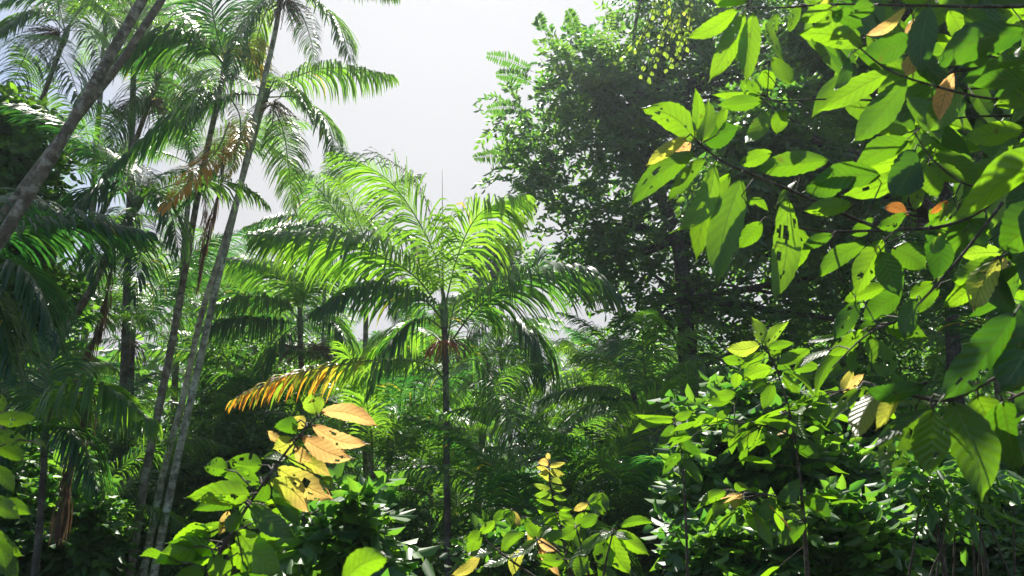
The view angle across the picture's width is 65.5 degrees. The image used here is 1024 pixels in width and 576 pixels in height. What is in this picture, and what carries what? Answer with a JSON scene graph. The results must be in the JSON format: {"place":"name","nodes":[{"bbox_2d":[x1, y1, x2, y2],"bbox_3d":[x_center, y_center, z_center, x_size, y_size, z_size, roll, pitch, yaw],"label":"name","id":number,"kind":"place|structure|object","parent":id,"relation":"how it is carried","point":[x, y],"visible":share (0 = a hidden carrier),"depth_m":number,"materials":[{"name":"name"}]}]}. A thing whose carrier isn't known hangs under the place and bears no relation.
{"place":"outdoors","nodes":[
{"label":"outdoors","id":0,"kind":"place"},
{"bbox_2d":[0,0,1014,489],"label":"sky","id":1,"kind":"structure","parent":0,"point":[436,51],"materials":[{"name":"white"}]},
{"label":"ground","id":2,"kind":"structure","parent":0,"visible":0},
{"bbox_2d":[0,389,45,575],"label":"sapling","id":3,"kind":"object","parent":2,"relation":"on","point":[10,449],"visible":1,"depth_m":2.02,"materials":[{"name":"green plant"}]},
{"bbox_2d":[0,81,109,389],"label":"leafy tree","id":4,"kind":"object","parent":2,"relation":"on","point":[19,156],"visible":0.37,"depth_m":9.37,"materials":[{"name":"green plant"}]},
{"bbox_2d":[0,422,143,575],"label":"shrub","id":5,"kind":"object","parent":2,"relation":"on","point":[96,543],"visible":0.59,"depth_m":7.96,"materials":[{"name":"green plant"}]},
{"bbox_2d":[2,340,141,458],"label":"palm tree","id":6,"kind":"object","parent":2,"relation":"on","point":[107,379],"visible":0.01,"depth_m":15.91,"materials":[{"name":"green plant"}]},
{"bbox_2d":[0,0,147,249],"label":"palm tree","id":7,"kind":"object","parent":2,"relation":"on","point":[20,207],"visible":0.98,"depth_m":6.94,"materials":[{"name":"grey plant"}]},
{"bbox_2d":[0,296,155,429],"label":"palm tree","id":8,"kind":"object","parent":2,"relation":"on","point":[113,369],"visible":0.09,"depth_m":12.38,"materials":[{"name":"green plant"}]},
{"bbox_2d":[10,357,147,443],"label":"palm tree","id":9,"kind":"object","parent":2,"relation":"on","point":[136,368],"visible":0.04,"depth_m":24.09,"materials":[{"name":"green plant"}]},
{"bbox_2d":[0,187,160,392],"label":"palm tree","id":10,"kind":"object","parent":2,"relation":"on","point":[118,236],"visible":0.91,"depth_m":6.83,"materials":[{"name":"green plant"}]},
{"bbox_2d":[0,312,162,575],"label":"palm tree","id":11,"kind":"object","parent":2,"relation":"on","point":[69,400],"visible":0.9,"depth_m":7.20,"materials":[{"name":"green plant"}]},
{"bbox_2d":[0,0,165,221],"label":"palm tree","id":12,"kind":"object","parent":2,"relation":"on","point":[123,58],"visible":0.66,"depth_m":7.93,"materials":[{"name":"grey plant"}]},
{"bbox_2d":[5,42,162,459],"bbox_3d":[-7.985,0.976,13.316,3.423,9.990,4.157,0,-18,0],"label":"palm tree","id":13,"kind":"object","parent":2,"relation":"on","point":[99,108],"visible":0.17,"depth_m":13.93,"materials":[{"name":"green plant"}]},
{"bbox_2d":[0,0,170,385],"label":"palm tree","id":14,"kind":"object","parent":2,"relation":"on","point":[21,19],"visible":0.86,"depth_m":11.35,"materials":[{"name":"green plant"}]},
{"bbox_2d":[21,210,158,426],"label":"palm tree","id":15,"kind":"object","parent":2,"relation":"on","point":[96,296],"visible":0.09,"depth_m":15.47,"materials":[{"name":"green plant"}]},
{"bbox_2d":[0,0,181,392],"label":"palm tree","id":16,"kind":"object","parent":2,"relation":"on","point":[6,4],"visible":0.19,"depth_m":15.78,"materials":[{"name":"green plant"}]},
{"bbox_2d":[20,240,172,438],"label":"palm tree","id":17,"kind":"object","parent":2,"relation":"on","point":[120,263],"visible":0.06,"depth_m":15.86,"materials":[{"name":"green plant"}]},
{"bbox_2d":[16,364,188,486],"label":"palm tree","id":18,"kind":"object","parent":2,"relation":"on","point":[144,378],"visible":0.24,"depth_m":10.99,"materials":[{"name":"green plant"}]},
{"bbox_2d":[1,393,231,573],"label":"young palm","id":19,"kind":"object","parent":2,"relation":"on","point":[174,521],"visible":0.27,"depth_m":9.12,"materials":[{"name":"green plant"}]},
{"bbox_2d":[48,420,193,575],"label":"shrub","id":20,"kind":"object","parent":2,"relation":"on","point":[125,442],"visible":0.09,"depth_m":10.22,"materials":[{"name":"green plant"}]},
{"bbox_2d":[0,102,270,425],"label":"palm tree","id":21,"kind":"object","parent":2,"relation":"on","point":[84,198],"visible":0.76,"depth_m":8.94,"materials":[{"name":"green plant"}]},
{"bbox_2d":[0,0,273,413],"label":"palm tree","id":22,"kind":"object","parent":2,"relation":"on","point":[141,107],"visible":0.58,"depth_m":11.92,"materials":[{"name":"green plant"}]},
{"bbox_2d":[36,0,243,469],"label":"palm tree","id":23,"kind":"object","parent":2,"relation":"on","point":[124,360],"visible":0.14,"depth_m":13.06,"materials":[{"name":"green plant"}]},
{"bbox_2d":[33,232,249,473],"bbox_3d":[-5.993,2.549,12.766,3.225,6.651,3.668,15,-23,-39],"label":"palm tree","id":24,"kind":"object","parent":2,"relation":"on","point":[153,305],"visible":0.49,"depth_m":13.05,"materials":[{"name":"green plant"}]},
{"bbox_2d":[127,428,216,517],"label":"young palm","id":25,"kind":"object","parent":2,"relation":"on","point":[158,453],"visible":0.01,"depth_m":11.33,"materials":[{"name":"green plant"}]},
{"bbox_2d":[91,219,253,570],"bbox_3d":[-7.684,2.884,16.997,3.928,8.630,4.335,0,-18,0],"label":"palm tree","id":26,"kind":"object","parent":2,"relation":"on","point":[236,247],"visible":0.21,"depth_m":17.93,"materials":[{"name":"green plant"}]},
{"bbox_2d":[100,0,273,575],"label":"palm tree","id":27,"kind":"object","parent":2,"relation":"on","point":[153,47],"visible":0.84,"depth_m":9.48,"materials":[{"name":"green plant"}]},
{"bbox_2d":[78,50,313,433],"bbox_3d":[-6.106,0.896,14.301,4.339,10.748,3.665,-12,-21,32],"label":"palm tree","id":28,"kind":"object","parent":2,"relation":"on","point":[174,382],"visible":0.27,"depth_m":15.26,"materials":[{"name":"green plant"}]},
{"bbox_2d":[110,323,283,426],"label":"palm tree","id":29,"kind":"object","parent":2,"relation":"on","point":[155,361],"visible":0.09,"depth_m":14.14,"materials":[{"name":"green plant"}]},
{"bbox_2d":[113,374,294,575],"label":"shrub","id":30,"kind":"object","parent":2,"relation":"on","point":[258,442],"visible":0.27,"depth_m":10.03,"materials":[{"name":"green plant"}]},
{"bbox_2d":[160,222,285,573],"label":"palm tree","id":31,"kind":"object","parent":2,"relation":"on","point":[244,255],"visible":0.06,"depth_m":20.95,"materials":[{"name":"green plant"}]},
{"bbox_2d":[121,453,359,575],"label":"young palm","id":32,"kind":"object","parent":2,"relation":"on","point":[181,497],"visible":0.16,"depth_m":9.51,"materials":[{"name":"green plant"}]},
{"bbox_2d":[147,263,338,528],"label":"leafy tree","id":33,"kind":"object","parent":2,"relation":"on","point":[171,314],"visible":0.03,"depth_m":26.69,"materials":[{"name":"green plant"}]},
{"bbox_2d":[158,324,330,570],"bbox_3d":[-4.075,2.907,11.823,2.687,5.184,1.931,0,-18,0],"label":"shrub","id":34,"kind":"object","parent":2,"relation":"on","point":[237,357],"visible":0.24,"depth_m":11.96,"materials":[{"name":"green plant"}]},
{"bbox_2d":[98,41,398,575],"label":"palm tree","id":35,"kind":"object","parent":2,"relation":"on","point":[155,136],"visible":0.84,"depth_m":9.91,"materials":[{"name":"green plant"}]},
{"bbox_2d":[141,248,358,428],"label":"palm tree","id":36,"kind":"object","parent":2,"relation":"on","point":[233,291],"visible":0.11,"depth_m":16.15,"materials":[{"name":"green plant"}]},
{"bbox_2d":[139,393,378,575],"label":"sapling","id":37,"kind":"object","parent":2,"relation":"on","point":[250,553],"visible":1,"depth_m":2.23,"materials":[{"name":"green plant"}]},
{"bbox_2d":[144,347,377,509],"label":"young palm","id":38,"kind":"object","parent":2,"relation":"on","point":[243,377],"visible":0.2,"depth_m":10.97,"materials":[{"name":"green plant"}]},
{"bbox_2d":[149,0,400,575],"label":"palm tree","id":39,"kind":"object","parent":2,"relation":"on","point":[270,14],"visible":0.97,"depth_m":9.89,"materials":[{"name":"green plant"}]},
{"bbox_2d":[193,256,360,523],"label":"palm tree","id":40,"kind":"object","parent":2,"relation":"on","point":[238,303],"visible":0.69,"depth_m":11.34,"materials":[{"name":"green plant"}]},
{"bbox_2d":[189,257,369,535],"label":"palm tree","id":41,"kind":"object","parent":2,"relation":"on","point":[290,317],"visible":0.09,"depth_m":18.93,"materials":[{"name":"green plant"}]},
{"bbox_2d":[240,150,386,543],"bbox_3d":[-3.907,1.614,15.661,2.904,10.314,1.830,0,-18,0],"label":"palm tree","id":42,"kind":"object","parent":2,"relation":"on","point":[268,220],"visible":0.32,"depth_m":16.20,"materials":[{"name":"green plant"}]},
{"bbox_2d":[242,296,407,489],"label":"palm tree","id":43,"kind":"object","parent":2,"relation":"on","point":[360,343],"visible":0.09,"depth_m":18.89,"materials":[{"name":"green plant"}]},
{"bbox_2d":[240,166,432,482],"bbox_3d":[-2.798,1.601,12.989,2.950,8.691,2.510,0,-18,0],"label":"palm tree","id":44,"kind":"object","parent":2,"relation":"on","point":[317,221],"visible":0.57,"depth_m":13.65,"materials":[{"name":"green plant"}]},
{"bbox_2d":[239,461,439,575],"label":"shrub","id":45,"kind":"object","parent":2,"relation":"on","point":[354,516],"visible":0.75,"depth_m":4.24,"materials":[{"name":"green plant"}]},
{"bbox_2d":[264,385,424,495],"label":"young palm","id":46,"kind":"object","parent":2,"relation":"on","point":[325,422],"visible":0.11,"depth_m":12.12,"materials":[{"name":"green plant"}]},
{"bbox_2d":[273,336,442,474],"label":"palm tree","id":47,"kind":"object","parent":2,"relation":"on","point":[326,394],"visible":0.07,"depth_m":18.84,"materials":[{"name":"green plant"}]},
{"bbox_2d":[235,341,486,504],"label":"young palm","id":48,"kind":"object","parent":2,"relation":"on","point":[388,437],"visible":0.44,"depth_m":10.18,"materials":[{"name":"green plant"}]},
{"bbox_2d":[342,547,390,575],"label":"seedling","id":49,"kind":"object","parent":2,"relation":"on","point":[366,561],"visible":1,"depth_m":1.27,"materials":[{"name":"green plant"}]},
{"bbox_2d":[268,322,520,525],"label":"palm tree","id":50,"kind":"object","parent":2,"relation":"on","point":[381,387],"visible":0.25,"depth_m":11.85,"materials":[{"name":"green plant"}]},
{"bbox_2d":[304,419,508,532],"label":"young palm","id":51,"kind":"object","parent":2,"relation":"on","point":[419,462],"visible":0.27,"depth_m":10.76,"materials":[{"name":"green plant"}]},
{"bbox_2d":[345,302,507,531],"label":"palm tree","id":52,"kind":"object","parent":2,"relation":"on","point":[429,316],"visible":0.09,"depth_m":19.81,"materials":[{"name":"green plant"}]},
{"bbox_2d":[226,145,627,575],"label":"palm tree","id":53,"kind":"object","parent":2,"relation":"on","point":[382,354],"visible":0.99,"depth_m":9.13,"materials":[{"name":"green plant"}]},
{"bbox_2d":[386,491,474,575],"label":"shrub","id":54,"kind":"object","parent":2,"relation":"on","point":[412,525],"visible":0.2,"depth_m":10.09,"materials":[{"name":"green plant"}]},
{"bbox_2d":[399,412,505,570],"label":"palm tree","id":55,"kind":"object","parent":2,"relation":"on","point":[442,456],"visible":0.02,"depth_m":25.03,"materials":[{"name":"green plant"}]},
{"bbox_2d":[346,304,564,573],"bbox_3d":[-1.087,3.756,17.875,4.374,7.522,5.072,13,-22,-35],"label":"palm tree","id":56,"kind":"object","parent":2,"relation":"on","point":[485,340],"visible":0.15,"depth_m":18.33,"materials":[{"name":"green plant"}]},
{"bbox_2d":[386,454,543,571],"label":"young palm","id":57,"kind":"object","parent":2,"relation":"on","point":[440,506],"visible":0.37,"depth_m":10.17,"materials":[{"name":"green plant"}]},
{"bbox_2d":[379,402,556,512],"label":"young palm","id":58,"kind":"object","parent":2,"relation":"on","point":[453,426],"visible":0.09,"depth_m":11.30,"materials":[{"name":"green plant"}]},
{"bbox_2d":[384,362,558,523],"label":"palm tree","id":59,"kind":"object","parent":2,"relation":"on","point":[510,379],"visible":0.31,"depth_m":10.77,"materials":[{"name":"green plant"}]},
{"bbox_2d":[430,244,561,491],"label":"palm tree","id":60,"kind":"object","parent":2,"relation":"on","point":[526,339],"visible":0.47,"depth_m":11.79,"materials":[{"name":"green plant"}]},
{"bbox_2d":[444,219,547,506],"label":"palm tree","id":61,"kind":"object","parent":2,"relation":"on","point":[514,266],"visible":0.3,"depth_m":21.96,"materials":[{"name":"green plant"}]},
{"bbox_2d":[428,435,586,541],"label":"palm tree","id":62,"kind":"object","parent":2,"relation":"on","point":[461,517],"visible":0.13,"depth_m":9.96,"materials":[{"name":"green plant"}]},
{"bbox_2d":[402,341,614,486],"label":"palm tree","id":63,"kind":"object","parent":2,"relation":"on","point":[525,406],"visible":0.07,"depth_m":17.10,"materials":[{"name":"green plant"}]},
{"bbox_2d":[6,271,1023,575],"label":"distant woods","id":64,"kind":"object","parent":2,"relation":"on","point":[110,351],"visible":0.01,"depth_m":27.97,"materials":[{"name":"green plant"}]},
{"bbox_2d":[439,481,594,575],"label":"shrub","id":65,"kind":"object","parent":2,"relation":"on","point":[494,536],"visible":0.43,"depth_m":6.07,"materials":[{"name":"green plant"}]},
{"bbox_2d":[387,416,665,575],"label":"young palm","id":66,"kind":"object","parent":2,"relation":"on","point":[503,480],"visible":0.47,"depth_m":7.81,"materials":[{"name":"green plant"}]},
{"bbox_2d":[461,313,626,569],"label":"palm tree","id":67,"kind":"object","parent":2,"relation":"on","point":[562,366],"visible":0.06,"depth_m":18.14,"materials":[{"name":"green plant"}]},
{"bbox_2d":[476,405,621,575],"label":"palm tree","id":68,"kind":"object","parent":2,"relation":"on","point":[586,422],"visible":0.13,"depth_m":12.42,"materials":[{"name":"green plant"}]},
{"bbox_2d":[493,453,609,575],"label":"sapling","id":69,"kind":"object","parent":2,"relation":"on","point":[598,503],"visible":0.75,"depth_m":4.80,"materials":[{"name":"green plant"}]},
{"bbox_2d":[452,513,654,575],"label":"shrub","id":70,"kind":"object","parent":2,"relation":"on","point":[617,544],"visible":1,"depth_m":3.04,"materials":[{"name":"green plant"}]},
{"bbox_2d":[434,374,687,556],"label":"young palm","id":71,"kind":"object","parent":2,"relation":"on","point":[624,437],"visible":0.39,"depth_m":8.22,"materials":[{"name":"green plant"}]},
{"bbox_2d":[522,337,672,575],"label":"palm tree","id":72,"kind":"object","parent":2,"relation":"on","point":[573,373],"visible":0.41,"depth_m":13.42,"materials":[{"name":"green plant"}]},
{"bbox_2d":[536,362,681,555],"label":"young palm","id":73,"kind":"object","parent":2,"relation":"on","point":[600,420],"visible":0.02,"depth_m":13.66,"materials":[{"name":"green plant"}]},
{"bbox_2d":[540,464,682,575],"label":"shrub","id":74,"kind":"object","parent":2,"relation":"on","point":[647,562],"visible":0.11,"depth_m":8.29,"materials":[{"name":"green plant"}]},
{"bbox_2d":[567,426,664,556],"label":"palm tree","id":75,"kind":"object","parent":2,"relation":"on","point":[585,429],"visible":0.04,"depth_m":9.09,"materials":[{"name":"green plant"}]},
{"bbox_2d":[526,311,722,571],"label":"palm tree","id":76,"kind":"object","parent":2,"relation":"on","point":[564,353],"visible":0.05,"depth_m":15.74,"materials":[{"name":"green plant"}]},
{"bbox_2d":[533,312,730,573],"bbox_3d":[1.347,2.546,9.550,2.728,4.663,2.399,-14,-22,36],"label":"palm tree","id":77,"kind":"object","parent":2,"relation":"on","point":[577,358],"visible":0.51,"depth_m":9.99,"materials":[{"name":"green plant"}]},
{"bbox_2d":[535,309,735,466],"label":"palm tree","id":78,"kind":"object","parent":2,"relation":"on","point":[653,319],"visible":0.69,"depth_m":8.89,"materials":[{"name":"green plant"}]},
{"bbox_2d":[544,326,726,492],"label":"palm tree","id":79,"kind":"object","parent":2,"relation":"on","point":[576,335],"visible":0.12,"depth_m":17.41,"materials":[{"name":"green plant"}]},
{"bbox_2d":[571,361,722,495],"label":"palm tree","id":80,"kind":"object","parent":2,"relation":"on","point":[679,367],"visible":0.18,"depth_m":9.59,"materials":[{"name":"green plant"}]},
{"bbox_2d":[515,378,810,575],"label":"young palm","id":81,"kind":"object","parent":2,"relation":"on","point":[642,460],"visible":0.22,"depth_m":7.47,"materials":[{"name":"green plant"}]},
{"bbox_2d":[631,410,703,575],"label":"sapling","id":82,"kind":"object","parent":2,"relation":"on","point":[688,448],"visible":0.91,"depth_m":4.51,"materials":[{"name":"green plant"}]},
{"bbox_2d":[653,313,797,364],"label":"palm tree","id":83,"kind":"object","parent":2,"relation":"on","point":[698,344],"visible":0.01,"depth_m":23.94,"materials":[{"name":"green plant"}]},
{"bbox_2d":[472,0,1023,422],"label":"rainforest tree","id":84,"kind":"object","parent":2,"relation":"on","point":[614,121],"visible":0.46,"depth_m":12.84,"materials":[{"name":"green plant"}]},
{"bbox_2d":[613,0,694,83],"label":"climbing vine","id":85,"kind":"object","parent":84,"relation":"hanging from","point":[689,17],"visible":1,"depth_m":8.13,"materials":[{"name":"green plant"}]},
{"bbox_2d":[642,350,909,575],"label":"shrub","id":86,"kind":"object","parent":2,"relation":"on","point":[718,468],"visible":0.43,"depth_m":5.77,"materials":[{"name":"green plant"}]},
{"bbox_2d":[667,317,895,575],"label":"sapling","id":87,"kind":"object","parent":2,"relation":"on","point":[773,424],"visible":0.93,"depth_m":3.96,"materials":[{"name":"green plant"}]},
{"bbox_2d":[641,474,952,575],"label":"shrub","id":88,"kind":"object","parent":2,"relation":"on","point":[867,546],"visible":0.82,"depth_m":5.04,"materials":[{"name":"green plant"}]},
{"bbox_2d":[628,0,1023,398],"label":"broad leaved tree","id":89,"kind":"object","parent":2,"relation":"on","point":[904,155],"visible":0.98,"depth_m":2.60,"materials":[{"name":"green plant"}]},
{"bbox_2d":[667,0,1023,404],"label":"rainforest tree","id":90,"kind":"object","parent":2,"relation":"on","point":[800,131],"visible":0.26,"depth_m":9.50,"materials":[{"name":"green plant"}]},
{"bbox_2d":[781,353,1003,571],"bbox_3d":[3.206,2.192,6.859,2.198,3.480,2.003,0,-18,0],"label":"shrub","id":91,"kind":"object","parent":2,"relation":"on","point":[833,379],"visible":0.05,"depth_m":7.04,"materials":[{"name":"green plant"}]},
{"bbox_2d":[826,27,1023,501],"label":"broad leaved tree","id":92,"kind":"object","parent":2,"relation":"on","point":[982,437],"visible":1,"depth_m":1.53,"materials":[{"name":"green plant"}]},
{"bbox_2d":[846,203,1019,417],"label":"palm tree","id":93,"kind":"object","parent":2,"relation":"on","point":[945,406],"visible":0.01,"depth_m":15.45,"materials":[{"name":"green plant"}]},
{"bbox_2d":[861,158,1012,401],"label":"palm tree","id":94,"kind":"object","parent":2,"relation":"on","point":[996,390],"visible":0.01,"depth_m":13.54,"materials":[{"name":"green plant"}]},
{"bbox_2d":[860,434,1023,575],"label":"shrub","id":95,"kind":"object","parent":2,"relation":"on","point":[949,480],"visible":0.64,"depth_m":4.19,"materials":[{"name":"green plant"}]},
{"bbox_2d":[879,394,1023,575],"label":"shrub","id":96,"kind":"object","parent":2,"relation":"on","point":[1003,533],"visible":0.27,"depth_m":5.90,"materials":[{"name":"green plant"}]},
{"bbox_2d":[882,232,1023,404],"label":"palm tree","id":97,"kind":"object","parent":2,"relation":"on","point":[943,294],"visible":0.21,"depth_m":9.22,"materials":[{"name":"green plant"}]}
]}

